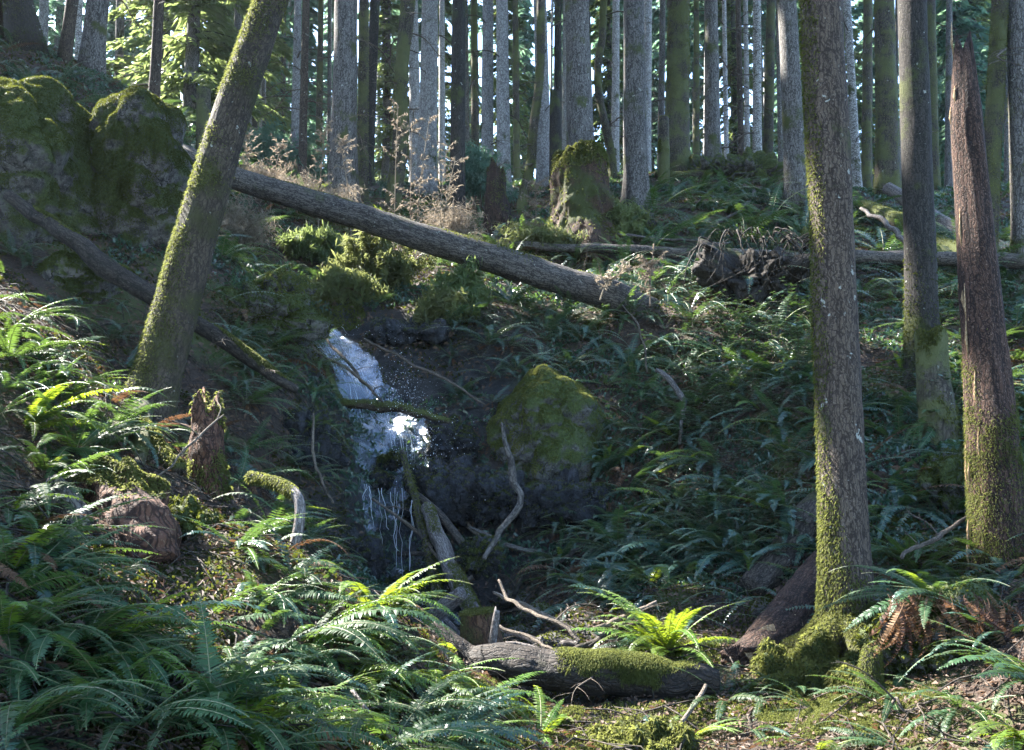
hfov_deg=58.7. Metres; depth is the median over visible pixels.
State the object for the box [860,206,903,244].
grey branch
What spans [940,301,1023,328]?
sword fern
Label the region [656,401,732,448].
sword fern
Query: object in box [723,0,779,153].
conifer tree
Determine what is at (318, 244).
feathery shrub
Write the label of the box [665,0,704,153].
conifer tree
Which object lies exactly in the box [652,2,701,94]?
conifer tree
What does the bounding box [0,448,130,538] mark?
sword fern
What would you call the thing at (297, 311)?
moss mound
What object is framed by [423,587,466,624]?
log chunk
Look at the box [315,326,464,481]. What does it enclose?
water spray
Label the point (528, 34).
conifer tree
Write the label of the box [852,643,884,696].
mossy post
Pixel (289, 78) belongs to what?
conifer tree
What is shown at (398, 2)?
conifer tree
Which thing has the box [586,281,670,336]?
sword fern
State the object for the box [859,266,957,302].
sword fern
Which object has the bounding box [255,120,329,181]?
feathery shrub
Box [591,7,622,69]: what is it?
conifer tree
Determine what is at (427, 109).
conifer tree
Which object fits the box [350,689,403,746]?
pale stick
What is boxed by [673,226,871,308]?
root wad
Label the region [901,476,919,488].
sword fern
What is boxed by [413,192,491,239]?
feathery shrub
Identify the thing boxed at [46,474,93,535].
bark slab
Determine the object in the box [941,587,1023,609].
sword fern
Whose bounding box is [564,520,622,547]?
sword fern
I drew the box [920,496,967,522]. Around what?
sword fern
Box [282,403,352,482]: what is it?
wet rock
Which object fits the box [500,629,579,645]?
fallen stick
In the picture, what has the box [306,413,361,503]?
fallen twig
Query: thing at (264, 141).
feathery shrub
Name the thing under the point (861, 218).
sword fern
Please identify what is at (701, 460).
sword fern
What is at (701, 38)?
conifer tree
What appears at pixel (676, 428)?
sword fern
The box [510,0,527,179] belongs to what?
conifer tree
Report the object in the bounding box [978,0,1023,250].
conifer tree
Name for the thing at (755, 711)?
sword fern
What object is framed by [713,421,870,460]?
sword fern
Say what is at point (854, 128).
conifer tree
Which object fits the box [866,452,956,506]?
sword fern
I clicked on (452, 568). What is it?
fallen log
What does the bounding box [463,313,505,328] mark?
sword fern
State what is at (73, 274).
boulder
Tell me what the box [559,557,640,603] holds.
sword fern
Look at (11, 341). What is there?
sword fern
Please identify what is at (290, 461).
sword fern
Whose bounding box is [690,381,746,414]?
fern
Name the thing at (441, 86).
conifer tree
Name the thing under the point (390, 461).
wet rock
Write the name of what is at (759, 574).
fallen log
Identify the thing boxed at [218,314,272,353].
sword fern
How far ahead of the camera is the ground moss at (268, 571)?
6.89 m
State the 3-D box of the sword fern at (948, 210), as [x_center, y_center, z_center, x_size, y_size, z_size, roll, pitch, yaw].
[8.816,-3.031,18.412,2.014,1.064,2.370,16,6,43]
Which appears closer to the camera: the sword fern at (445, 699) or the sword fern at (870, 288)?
the sword fern at (445, 699)
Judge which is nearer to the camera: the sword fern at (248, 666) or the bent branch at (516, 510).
the sword fern at (248, 666)
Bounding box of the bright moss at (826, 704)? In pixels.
[44,272,966,749]
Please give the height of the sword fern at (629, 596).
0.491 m
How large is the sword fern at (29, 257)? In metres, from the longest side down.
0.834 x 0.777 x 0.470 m
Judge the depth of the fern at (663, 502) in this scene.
9.52 m
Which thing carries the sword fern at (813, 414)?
on the ground at (432, 386)
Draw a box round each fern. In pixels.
[0,229,61,264]
[0,237,49,270]
[0,298,95,357]
[0,323,115,392]
[0,360,100,395]
[0,439,90,474]
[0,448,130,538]
[0,482,84,528]
[0,492,171,629]
[0,516,173,625]
[0,522,150,663]
[0,565,146,695]
[0,584,250,721]
[0,589,120,677]
[0,629,199,739]
[0,632,326,749]
[0,651,170,726]
[0,654,228,749]
[1,63,55,78]
[1,556,284,702]
[3,386,78,427]
[13,515,173,561]
[20,379,180,482]
[23,381,135,449]
[33,337,115,377]
[35,354,138,414]
[51,58,101,78]
[55,384,195,467]
[72,322,143,345]
[77,416,172,467]
[80,621,250,669]
[92,597,310,749]
[104,76,129,87]
[106,346,137,366]
[110,662,358,735]
[121,663,364,749]
[163,99,183,103]
[172,513,311,572]
[172,621,370,681]
[172,629,320,693]
[182,107,195,123]
[195,565,343,631]
[205,282,236,299]
[209,371,301,418]
[209,376,267,393]
[214,231,287,278]
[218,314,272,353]
[222,349,285,379]
[223,498,280,529]
[224,237,282,268]
[224,414,306,460]
[224,430,254,461]
[224,474,343,558]
[225,205,290,233]
[225,511,359,614]
[227,318,273,341]
[228,317,316,364]
[228,445,308,498]
[228,652,429,749]
[229,262,289,288]
[229,362,305,388]
[245,584,454,697]
[251,664,376,744]
[262,207,326,226]
[262,353,312,392]
[269,502,359,563]
[272,606,400,700]
[274,497,332,533]
[275,330,325,350]
[276,401,357,452]
[276,452,338,477]
[277,508,323,538]
[286,464,356,498]
[288,504,341,531]
[288,592,404,659]
[290,365,369,408]
[291,409,373,457]
[296,349,355,378]
[297,396,356,434]
[299,650,436,734]
[311,644,456,716]
[316,672,523,749]
[317,328,352,350]
[320,351,358,376]
[321,635,465,699]
[329,556,470,646]
[351,704,442,749]
[371,621,452,656]
[375,642,533,721]
[392,690,549,749]
[395,669,515,742]
[399,203,430,220]
[402,199,442,206]
[407,680,544,725]
[411,301,484,335]
[415,199,466,222]
[416,250,459,266]
[423,322,548,363]
[430,375,488,406]
[432,340,468,365]
[444,203,483,228]
[446,653,566,717]
[448,261,509,280]
[448,705,547,748]
[456,353,521,380]
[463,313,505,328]
[464,530,552,575]
[466,384,509,408]
[469,352,558,373]
[479,326,548,355]
[484,280,556,310]
[488,213,544,240]
[490,223,512,242]
[494,299,568,315]
[496,232,555,278]
[497,348,566,381]
[505,685,589,747]
[507,307,545,324]
[510,304,596,341]
[510,341,572,374]
[513,536,581,582]
[519,334,620,371]
[521,571,582,586]
[525,516,596,545]
[526,303,567,316]
[531,332,570,341]
[534,550,715,611]
[535,213,572,241]
[537,238,616,266]
[539,499,674,549]
[540,307,628,354]
[540,558,584,593]
[545,284,612,332]
[548,504,625,579]
[556,526,691,580]
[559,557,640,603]
[560,588,749,667]
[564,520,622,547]
[568,293,636,340]
[575,362,648,391]
[576,576,659,612]
[580,444,646,482]
[583,334,683,376]
[584,220,694,274]
[586,251,645,292]
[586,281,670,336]
[587,427,680,485]
[587,540,645,579]
[594,452,695,511]
[596,264,694,295]
[596,352,706,400]
[597,405,698,439]
[597,504,679,546]
[598,233,678,268]
[607,512,756,559]
[612,478,710,517]
[614,165,696,200]
[614,384,696,407]
[618,542,712,579]
[619,219,682,245]
[619,395,692,459]
[621,218,703,245]
[621,512,761,562]
[622,469,722,515]
[623,251,700,314]
[624,184,697,225]
[624,331,711,351]
[626,475,740,566]
[630,450,723,477]
[634,338,721,392]
[635,258,698,282]
[640,398,759,431]
[642,709,705,740]
[645,437,737,489]
[648,204,755,244]
[648,367,722,410]
[650,300,756,326]
[651,178,721,201]
[651,474,745,516]
[655,208,727,231]
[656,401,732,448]
[657,179,735,208]
[657,512,779,580]
[660,254,808,308]
[661,313,772,376]
[663,507,795,552]
[670,660,783,724]
[679,531,816,574]
[680,168,735,193]
[681,186,759,201]
[681,192,764,213]
[682,344,767,392]
[683,480,804,542]
[692,288,804,323]
[694,209,790,239]
[696,716,751,735]
[697,359,779,394]
[698,379,777,413]
[698,475,885,545]
[700,695,798,745]
[701,349,811,404]
[701,394,798,423]
[707,475,814,512]
[709,166,768,192]
[711,293,808,348]
[713,177,798,204]
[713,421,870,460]
[714,201,806,229]
[715,182,806,227]
[716,277,809,321]
[716,386,813,443]
[725,519,816,569]
[729,663,822,697]
[730,172,783,196]
[740,362,814,406]
[741,233,797,249]
[751,205,808,236]
[753,678,852,711]
[754,178,783,196]
[755,383,897,438]
[755,736,883,749]
[756,333,810,373]
[760,189,808,220]
[763,317,873,353]
[764,381,866,429]
[764,476,888,512]
[765,305,809,330]
[765,442,875,478]
[766,360,813,378]
[769,226,869,246]
[773,289,877,309]
[780,355,912,407]
[787,190,806,207]
[799,281,862,293]
[805,669,905,725]
[814,720,912,749]
[817,565,1008,631]
[835,661,937,729]
[852,191,900,217]
[853,195,901,211]
[853,199,902,221]
[853,213,886,229]
[854,220,935,250]
[855,207,954,238]
[855,258,885,281]
[856,263,955,285]
[856,278,903,298]
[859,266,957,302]
[863,206,945,235]
[864,419,936,441]
[866,434,1023,464]
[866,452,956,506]
[868,466,954,544]
[869,240,900,269]
[870,524,971,568]
[871,535,955,583]
[872,281,958,305]
[874,674,1023,738]
[875,569,1011,599]
[882,385,916,421]
[883,352,903,369]
[886,348,961,378]
[888,382,964,450]
[888,389,1023,413]
[893,243,1023,282]
[899,586,1023,681]
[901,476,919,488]
[902,206,1003,219]
[905,560,1023,586]
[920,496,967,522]
[920,618,1023,711]
[925,696,1023,749]
[929,577,1023,619]
[932,557,1023,593]
[935,217,1009,243]
[936,243,1004,251]
[937,537,1021,566]
[938,248,1021,294]
[939,301,1023,321]
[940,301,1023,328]
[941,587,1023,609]
[947,330,1022,342]
[949,224,1009,252]
[949,326,1023,359]
[951,368,962,396]
[953,284,1023,302]
[955,363,1023,400]
[956,368,1023,388]
[957,397,1023,443]
[999,227,1009,240]
[999,249,1023,279]
[1006,324,1023,343]
[1009,349,1023,359]
[1012,368,1023,380]
[1015,391,1023,404]
[1017,402,1023,418]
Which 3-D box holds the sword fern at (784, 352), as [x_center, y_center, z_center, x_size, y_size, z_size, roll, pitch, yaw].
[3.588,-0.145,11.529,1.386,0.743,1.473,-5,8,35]
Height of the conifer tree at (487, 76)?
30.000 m
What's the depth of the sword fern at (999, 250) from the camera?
14.92 m
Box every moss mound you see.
[168,492,227,541]
[224,280,331,342]
[252,267,319,297]
[585,714,701,749]
[613,622,672,648]
[688,152,727,177]
[718,146,782,184]
[748,623,857,700]
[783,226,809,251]
[847,604,972,679]
[915,436,966,518]
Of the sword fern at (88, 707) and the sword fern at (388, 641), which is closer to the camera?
the sword fern at (88, 707)
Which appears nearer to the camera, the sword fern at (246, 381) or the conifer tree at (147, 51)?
the sword fern at (246, 381)
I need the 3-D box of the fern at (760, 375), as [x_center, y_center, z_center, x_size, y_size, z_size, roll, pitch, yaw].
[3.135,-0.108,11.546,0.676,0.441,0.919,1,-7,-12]
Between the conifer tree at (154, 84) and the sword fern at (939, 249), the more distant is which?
the conifer tree at (154, 84)
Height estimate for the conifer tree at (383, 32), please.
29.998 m
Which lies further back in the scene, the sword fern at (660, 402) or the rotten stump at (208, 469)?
the sword fern at (660, 402)
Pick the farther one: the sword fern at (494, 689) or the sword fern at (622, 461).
the sword fern at (622, 461)
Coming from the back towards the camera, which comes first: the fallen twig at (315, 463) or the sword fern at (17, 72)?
the sword fern at (17, 72)
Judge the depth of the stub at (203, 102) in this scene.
15.71 m
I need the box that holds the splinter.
[488,606,499,643]
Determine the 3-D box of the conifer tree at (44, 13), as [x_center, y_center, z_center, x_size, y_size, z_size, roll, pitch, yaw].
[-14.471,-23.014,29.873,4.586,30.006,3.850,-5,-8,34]
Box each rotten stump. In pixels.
[70,452,181,563]
[185,387,234,503]
[912,325,961,445]
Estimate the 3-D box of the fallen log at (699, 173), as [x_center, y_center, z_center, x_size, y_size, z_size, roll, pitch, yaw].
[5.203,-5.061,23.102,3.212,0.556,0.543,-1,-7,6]
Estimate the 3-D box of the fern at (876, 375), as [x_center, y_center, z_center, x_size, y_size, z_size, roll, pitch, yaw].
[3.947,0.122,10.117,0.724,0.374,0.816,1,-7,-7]
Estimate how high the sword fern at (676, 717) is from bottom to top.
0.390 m
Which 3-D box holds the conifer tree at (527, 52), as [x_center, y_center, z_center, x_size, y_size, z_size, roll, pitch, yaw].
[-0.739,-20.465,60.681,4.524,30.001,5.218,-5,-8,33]
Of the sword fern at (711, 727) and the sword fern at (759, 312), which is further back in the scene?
the sword fern at (759, 312)
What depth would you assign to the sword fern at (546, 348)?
12.44 m
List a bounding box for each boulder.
[0,75,103,249]
[33,250,124,304]
[84,85,192,249]
[486,364,604,484]
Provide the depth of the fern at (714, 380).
11.47 m
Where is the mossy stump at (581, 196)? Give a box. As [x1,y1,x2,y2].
[544,139,633,260]
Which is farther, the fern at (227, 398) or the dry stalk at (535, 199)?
the dry stalk at (535, 199)
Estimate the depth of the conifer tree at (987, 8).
43.20 m
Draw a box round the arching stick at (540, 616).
[498,579,606,642]
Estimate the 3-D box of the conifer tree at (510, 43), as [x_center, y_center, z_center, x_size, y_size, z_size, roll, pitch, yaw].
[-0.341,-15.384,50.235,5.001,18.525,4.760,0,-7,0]
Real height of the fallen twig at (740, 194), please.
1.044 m
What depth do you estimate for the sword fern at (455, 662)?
5.15 m
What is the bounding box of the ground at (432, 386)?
[0,38,1023,749]
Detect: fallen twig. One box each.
[158,398,231,475]
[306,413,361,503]
[308,341,390,393]
[325,338,383,401]
[362,338,484,405]
[371,498,456,558]
[499,625,552,648]
[505,641,538,647]
[612,299,647,372]
[618,233,729,243]
[670,684,707,722]
[690,189,781,203]
[887,507,967,559]
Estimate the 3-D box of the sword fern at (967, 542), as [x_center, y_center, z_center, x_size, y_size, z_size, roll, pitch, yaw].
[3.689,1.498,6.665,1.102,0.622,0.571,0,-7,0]
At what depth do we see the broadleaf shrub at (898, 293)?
13.95 m
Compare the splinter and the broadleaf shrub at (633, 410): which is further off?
the broadleaf shrub at (633, 410)
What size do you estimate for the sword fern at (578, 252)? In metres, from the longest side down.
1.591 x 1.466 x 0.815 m
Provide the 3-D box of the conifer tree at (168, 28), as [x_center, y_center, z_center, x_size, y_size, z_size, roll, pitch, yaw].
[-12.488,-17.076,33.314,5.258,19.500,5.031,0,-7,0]
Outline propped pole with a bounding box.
[398,448,444,600]
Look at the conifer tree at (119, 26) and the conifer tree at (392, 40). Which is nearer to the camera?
the conifer tree at (119, 26)
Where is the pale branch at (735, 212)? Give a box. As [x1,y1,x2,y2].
[713,188,755,225]
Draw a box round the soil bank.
[856,574,1017,678]
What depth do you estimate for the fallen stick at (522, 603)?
7.16 m
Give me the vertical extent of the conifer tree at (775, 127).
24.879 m
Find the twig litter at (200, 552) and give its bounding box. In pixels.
[0,46,1023,749]
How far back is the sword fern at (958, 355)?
11.39 m
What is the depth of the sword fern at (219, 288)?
10.41 m
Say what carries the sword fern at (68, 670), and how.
on the ground at (432, 386)
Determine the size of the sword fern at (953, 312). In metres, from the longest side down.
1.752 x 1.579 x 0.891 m
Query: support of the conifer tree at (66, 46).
on the ground at (432, 386)
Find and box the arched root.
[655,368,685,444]
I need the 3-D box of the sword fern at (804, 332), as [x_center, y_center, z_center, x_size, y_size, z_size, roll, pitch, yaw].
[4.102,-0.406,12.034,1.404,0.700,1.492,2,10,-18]
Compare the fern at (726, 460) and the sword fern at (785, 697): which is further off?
the fern at (726, 460)
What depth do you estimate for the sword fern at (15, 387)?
5.92 m
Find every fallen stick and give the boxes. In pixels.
[395,551,424,556]
[415,588,459,634]
[440,574,472,581]
[467,522,479,535]
[469,526,544,552]
[493,591,574,631]
[497,564,522,597]
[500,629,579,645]
[549,531,603,566]
[574,601,670,648]
[575,600,657,631]
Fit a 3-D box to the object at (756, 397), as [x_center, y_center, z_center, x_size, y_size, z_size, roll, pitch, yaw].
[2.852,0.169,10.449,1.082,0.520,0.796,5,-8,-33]
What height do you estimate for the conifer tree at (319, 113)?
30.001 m
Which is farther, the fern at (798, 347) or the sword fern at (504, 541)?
the fern at (798, 347)
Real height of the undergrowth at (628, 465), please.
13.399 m
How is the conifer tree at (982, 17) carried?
on the ground at (432, 386)
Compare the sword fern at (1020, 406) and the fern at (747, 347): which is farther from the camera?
the fern at (747, 347)
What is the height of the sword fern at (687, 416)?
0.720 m
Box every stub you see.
[196,85,210,149]
[549,89,561,191]
[657,115,670,183]
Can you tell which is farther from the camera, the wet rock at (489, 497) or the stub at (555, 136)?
the stub at (555, 136)
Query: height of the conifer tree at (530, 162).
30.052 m
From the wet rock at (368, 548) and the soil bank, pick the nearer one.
the soil bank
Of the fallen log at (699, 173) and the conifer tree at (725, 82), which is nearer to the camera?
the fallen log at (699, 173)
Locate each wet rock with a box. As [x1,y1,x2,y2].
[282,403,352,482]
[335,519,391,580]
[361,465,395,491]
[368,314,451,345]
[376,450,402,471]
[377,563,431,600]
[399,453,490,532]
[424,413,480,463]
[454,468,539,529]
[455,533,505,581]
[511,463,610,535]
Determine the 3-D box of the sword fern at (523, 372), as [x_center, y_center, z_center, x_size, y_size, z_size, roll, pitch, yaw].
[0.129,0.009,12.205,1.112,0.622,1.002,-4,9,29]
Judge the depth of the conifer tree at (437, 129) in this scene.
46.62 m
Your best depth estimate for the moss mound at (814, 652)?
5.61 m
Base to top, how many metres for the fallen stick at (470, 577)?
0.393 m
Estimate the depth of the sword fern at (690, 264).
15.06 m
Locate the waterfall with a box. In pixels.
[314,329,459,635]
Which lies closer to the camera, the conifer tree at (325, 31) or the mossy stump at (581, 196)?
the mossy stump at (581, 196)
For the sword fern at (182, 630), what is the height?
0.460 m
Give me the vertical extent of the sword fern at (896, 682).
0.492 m
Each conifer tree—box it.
[0,0,50,56]
[0,1,4,38]
[33,0,64,37]
[35,0,85,56]
[39,0,52,45]
[57,0,78,65]
[74,0,124,77]
[77,0,145,74]
[83,0,152,83]
[106,0,233,106]
[108,0,139,78]
[118,0,166,96]
[123,0,264,131]
[124,15,178,98]
[185,0,290,136]
[234,3,241,44]
[243,12,292,147]
[253,0,330,176]
[258,6,308,148]
[259,18,286,146]
[262,77,274,148]
[267,0,332,181]
[271,11,310,141]
[276,0,309,109]
[286,0,331,179]
[288,0,301,140]
[304,0,391,202]
[304,0,394,204]
[308,0,357,169]
[309,0,333,177]
[313,0,333,174]
[323,0,331,163]
[349,0,445,215]
[357,0,380,185]
[357,0,419,181]
[357,1,421,177]
[374,32,408,179]
[375,2,392,177]
[384,0,478,194]
[391,0,421,58]
[391,0,439,181]
[408,0,438,170]
[418,0,451,57]
[437,0,450,180]
[437,0,470,177]
[437,4,451,178]
[438,0,511,196]
[445,0,479,153]
[447,0,528,195]
[449,0,466,229]
[449,0,481,163]
[468,0,482,25]
[468,0,534,62]
[468,33,481,153]
[478,1,512,138]
[479,0,535,177]
[495,0,533,142]
[504,0,545,213]
[509,0,535,178]
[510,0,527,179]
[513,0,565,187]
[522,0,598,126]
[530,0,565,140]
[535,14,562,177]
[545,0,606,146]
[547,0,562,96]
[553,0,612,126]
[561,0,593,149]
[563,0,649,178]
[589,0,591,74]
[589,0,622,167]
[589,0,653,172]
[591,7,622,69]
[598,0,623,113]
[598,9,623,171]
[619,13,623,137]
[620,0,655,228]
[644,0,664,171]
[646,0,721,171]
[651,0,666,170]
[651,19,665,170]
[652,0,667,71]
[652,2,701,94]
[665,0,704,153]
[665,15,703,132]
[666,0,741,74]
[689,22,721,155]
[691,0,756,158]
[691,0,764,158]
[692,0,721,155]
[692,0,776,155]
[693,0,780,154]
[699,23,752,142]
[719,0,765,148]
[721,0,779,152]
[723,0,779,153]
[729,0,775,149]
[730,6,775,109]
[747,0,783,176]
[774,0,802,122]
[774,9,777,157]
[777,0,807,211]
[779,0,878,658]
[843,0,870,187]
[843,7,874,173]
[846,0,943,196]
[851,0,873,16]
[852,0,898,180]
[855,0,874,187]
[895,0,897,90]
[896,11,939,160]
[897,0,941,393]
[898,0,945,172]
[898,49,898,118]
[927,0,965,189]
[936,0,1003,185]
[937,0,1003,180]
[938,0,984,186]
[944,2,1003,181]
[958,2,987,112]
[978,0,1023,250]
[984,51,1009,182]
[1006,0,1023,280]
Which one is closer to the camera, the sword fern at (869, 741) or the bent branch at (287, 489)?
the sword fern at (869, 741)
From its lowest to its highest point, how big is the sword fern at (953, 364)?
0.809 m
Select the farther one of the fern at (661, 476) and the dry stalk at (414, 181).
the dry stalk at (414, 181)
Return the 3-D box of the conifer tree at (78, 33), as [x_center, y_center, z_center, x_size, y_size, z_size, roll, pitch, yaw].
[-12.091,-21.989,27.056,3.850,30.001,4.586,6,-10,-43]
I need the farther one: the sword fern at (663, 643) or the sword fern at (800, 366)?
the sword fern at (800, 366)
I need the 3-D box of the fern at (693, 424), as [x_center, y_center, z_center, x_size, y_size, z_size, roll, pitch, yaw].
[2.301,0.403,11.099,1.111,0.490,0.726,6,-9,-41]
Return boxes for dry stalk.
[240,127,262,168]
[262,133,292,212]
[308,120,334,227]
[333,134,358,234]
[379,98,412,251]
[395,119,425,258]
[402,115,438,260]
[426,140,457,266]
[427,154,468,263]
[520,177,550,254]
[593,259,651,299]
[631,243,667,305]
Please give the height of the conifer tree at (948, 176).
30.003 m
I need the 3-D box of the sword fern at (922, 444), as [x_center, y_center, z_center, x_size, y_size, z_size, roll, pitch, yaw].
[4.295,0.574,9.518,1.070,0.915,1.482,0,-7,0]
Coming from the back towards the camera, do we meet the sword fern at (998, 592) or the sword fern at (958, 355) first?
the sword fern at (958, 355)
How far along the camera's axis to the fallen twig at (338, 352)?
11.55 m
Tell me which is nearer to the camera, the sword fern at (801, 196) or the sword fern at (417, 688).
the sword fern at (417, 688)
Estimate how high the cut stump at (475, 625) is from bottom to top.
0.746 m
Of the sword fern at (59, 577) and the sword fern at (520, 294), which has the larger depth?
the sword fern at (520, 294)
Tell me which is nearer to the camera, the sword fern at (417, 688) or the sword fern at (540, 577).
the sword fern at (417, 688)
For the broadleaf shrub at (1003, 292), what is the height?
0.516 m
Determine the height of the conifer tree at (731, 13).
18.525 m
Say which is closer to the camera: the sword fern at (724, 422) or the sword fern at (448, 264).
the sword fern at (724, 422)
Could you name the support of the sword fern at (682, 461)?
on the ground at (432, 386)
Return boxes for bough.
[323,365,449,423]
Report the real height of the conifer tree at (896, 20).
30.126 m
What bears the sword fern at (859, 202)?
on the ground at (432, 386)
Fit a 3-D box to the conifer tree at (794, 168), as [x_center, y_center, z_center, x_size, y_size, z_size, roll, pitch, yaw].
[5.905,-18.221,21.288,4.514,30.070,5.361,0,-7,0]
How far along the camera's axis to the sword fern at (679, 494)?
9.62 m
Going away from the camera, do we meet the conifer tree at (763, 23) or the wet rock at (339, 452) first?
the wet rock at (339, 452)
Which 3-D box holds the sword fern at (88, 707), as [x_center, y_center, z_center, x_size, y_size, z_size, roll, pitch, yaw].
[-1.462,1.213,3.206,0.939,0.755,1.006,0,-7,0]
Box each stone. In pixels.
[497,589,529,607]
[502,623,530,640]
[517,601,557,622]
[534,630,573,648]
[749,597,771,617]
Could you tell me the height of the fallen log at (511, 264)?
3.337 m
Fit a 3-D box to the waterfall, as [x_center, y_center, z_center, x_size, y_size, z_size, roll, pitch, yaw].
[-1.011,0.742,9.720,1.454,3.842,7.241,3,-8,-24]
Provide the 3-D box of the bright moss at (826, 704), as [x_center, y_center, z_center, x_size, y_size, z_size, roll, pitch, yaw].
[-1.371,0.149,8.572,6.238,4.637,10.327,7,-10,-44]
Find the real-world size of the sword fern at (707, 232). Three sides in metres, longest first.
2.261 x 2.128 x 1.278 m
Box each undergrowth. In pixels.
[0,25,1023,651]
[0,261,513,749]
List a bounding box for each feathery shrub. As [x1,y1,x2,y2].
[219,191,280,252]
[237,158,315,209]
[241,119,303,176]
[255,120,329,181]
[274,220,348,264]
[294,168,367,211]
[309,262,395,306]
[314,229,439,289]
[405,282,480,325]
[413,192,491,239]
[425,254,494,313]
[429,139,518,210]
[490,212,588,254]
[606,196,656,239]
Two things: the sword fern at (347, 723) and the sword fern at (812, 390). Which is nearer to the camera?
the sword fern at (347, 723)
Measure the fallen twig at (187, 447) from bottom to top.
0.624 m
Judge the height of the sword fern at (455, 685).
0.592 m
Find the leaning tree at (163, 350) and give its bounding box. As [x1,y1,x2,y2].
[102,0,289,469]
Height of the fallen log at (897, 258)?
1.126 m
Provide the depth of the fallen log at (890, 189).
17.98 m
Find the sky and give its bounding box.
[37,0,943,176]
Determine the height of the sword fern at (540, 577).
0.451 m
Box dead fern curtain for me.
[860,588,1023,666]
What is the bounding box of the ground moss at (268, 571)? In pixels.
[0,41,1023,749]
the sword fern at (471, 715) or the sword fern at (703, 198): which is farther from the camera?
the sword fern at (703, 198)
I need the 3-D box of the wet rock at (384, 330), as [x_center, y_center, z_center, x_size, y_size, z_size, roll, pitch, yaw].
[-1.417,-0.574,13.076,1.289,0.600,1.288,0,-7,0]
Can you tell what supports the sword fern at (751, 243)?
on the ground at (432, 386)
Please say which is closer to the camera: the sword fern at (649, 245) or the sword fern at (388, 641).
the sword fern at (388, 641)
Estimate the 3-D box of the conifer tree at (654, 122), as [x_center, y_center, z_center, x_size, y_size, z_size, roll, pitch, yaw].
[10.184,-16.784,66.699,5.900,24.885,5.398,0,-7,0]
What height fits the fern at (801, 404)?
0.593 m
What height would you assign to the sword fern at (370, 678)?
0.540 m
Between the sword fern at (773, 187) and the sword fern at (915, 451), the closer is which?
the sword fern at (915, 451)
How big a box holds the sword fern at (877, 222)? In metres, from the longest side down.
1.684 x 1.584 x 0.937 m
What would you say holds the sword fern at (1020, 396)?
on the ground at (432, 386)
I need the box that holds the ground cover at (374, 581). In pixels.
[0,35,1023,625]
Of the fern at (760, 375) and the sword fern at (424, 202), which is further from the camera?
the sword fern at (424, 202)
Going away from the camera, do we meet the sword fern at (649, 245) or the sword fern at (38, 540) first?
the sword fern at (38, 540)
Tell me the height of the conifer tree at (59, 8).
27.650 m
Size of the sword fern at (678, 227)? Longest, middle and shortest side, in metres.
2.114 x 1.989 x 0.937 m
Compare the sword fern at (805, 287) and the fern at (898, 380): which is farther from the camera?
the sword fern at (805, 287)
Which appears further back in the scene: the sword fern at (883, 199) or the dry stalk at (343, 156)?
the sword fern at (883, 199)
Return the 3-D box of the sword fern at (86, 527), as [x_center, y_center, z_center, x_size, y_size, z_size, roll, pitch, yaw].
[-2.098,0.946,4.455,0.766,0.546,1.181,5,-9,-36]
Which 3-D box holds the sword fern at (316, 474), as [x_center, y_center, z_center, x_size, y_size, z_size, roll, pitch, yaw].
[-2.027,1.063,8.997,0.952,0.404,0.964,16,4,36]
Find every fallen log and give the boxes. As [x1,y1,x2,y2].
[3,190,298,393]
[136,416,190,475]
[183,143,660,314]
[420,502,481,610]
[427,621,719,704]
[509,241,1023,269]
[654,169,781,181]
[719,549,817,670]
[739,469,869,595]
[856,199,956,251]
[882,182,1009,251]
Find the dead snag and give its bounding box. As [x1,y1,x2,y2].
[949,22,1023,574]
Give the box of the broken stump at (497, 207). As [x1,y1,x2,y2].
[483,156,512,236]
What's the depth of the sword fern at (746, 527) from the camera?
8.33 m
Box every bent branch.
[244,470,305,550]
[482,422,523,559]
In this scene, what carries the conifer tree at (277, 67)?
on the ground at (432, 386)
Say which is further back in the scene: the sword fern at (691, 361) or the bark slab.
the sword fern at (691, 361)
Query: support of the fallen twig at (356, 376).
on the ground at (432, 386)
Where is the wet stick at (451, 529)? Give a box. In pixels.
[407,489,464,549]
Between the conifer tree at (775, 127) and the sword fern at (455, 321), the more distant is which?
the conifer tree at (775, 127)
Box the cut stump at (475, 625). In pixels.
[457,606,502,645]
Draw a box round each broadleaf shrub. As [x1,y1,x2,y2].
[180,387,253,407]
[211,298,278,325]
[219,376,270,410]
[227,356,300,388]
[445,318,486,340]
[449,377,477,391]
[457,335,505,358]
[469,299,516,324]
[482,322,530,344]
[523,305,554,320]
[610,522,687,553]
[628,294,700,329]
[632,406,701,439]
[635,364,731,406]
[637,325,710,359]
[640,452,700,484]
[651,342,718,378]
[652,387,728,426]
[656,289,725,332]
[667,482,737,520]
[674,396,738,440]
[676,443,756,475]
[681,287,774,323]
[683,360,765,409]
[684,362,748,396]
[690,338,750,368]
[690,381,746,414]
[705,303,761,341]
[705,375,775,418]
[713,291,790,332]
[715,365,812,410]
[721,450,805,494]
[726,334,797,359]
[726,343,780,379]
[738,302,806,341]
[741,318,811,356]
[745,284,809,329]
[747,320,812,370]
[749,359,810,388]
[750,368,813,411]
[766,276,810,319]
[766,309,810,338]
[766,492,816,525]
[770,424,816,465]
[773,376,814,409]
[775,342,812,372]
[788,303,810,322]
[858,291,889,315]
[859,320,901,352]
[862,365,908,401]
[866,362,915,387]
[876,283,903,299]
[887,298,946,324]
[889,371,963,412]
[896,317,959,341]
[940,301,958,322]
[940,311,1005,324]
[944,278,1022,300]
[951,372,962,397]
[1001,280,1023,299]

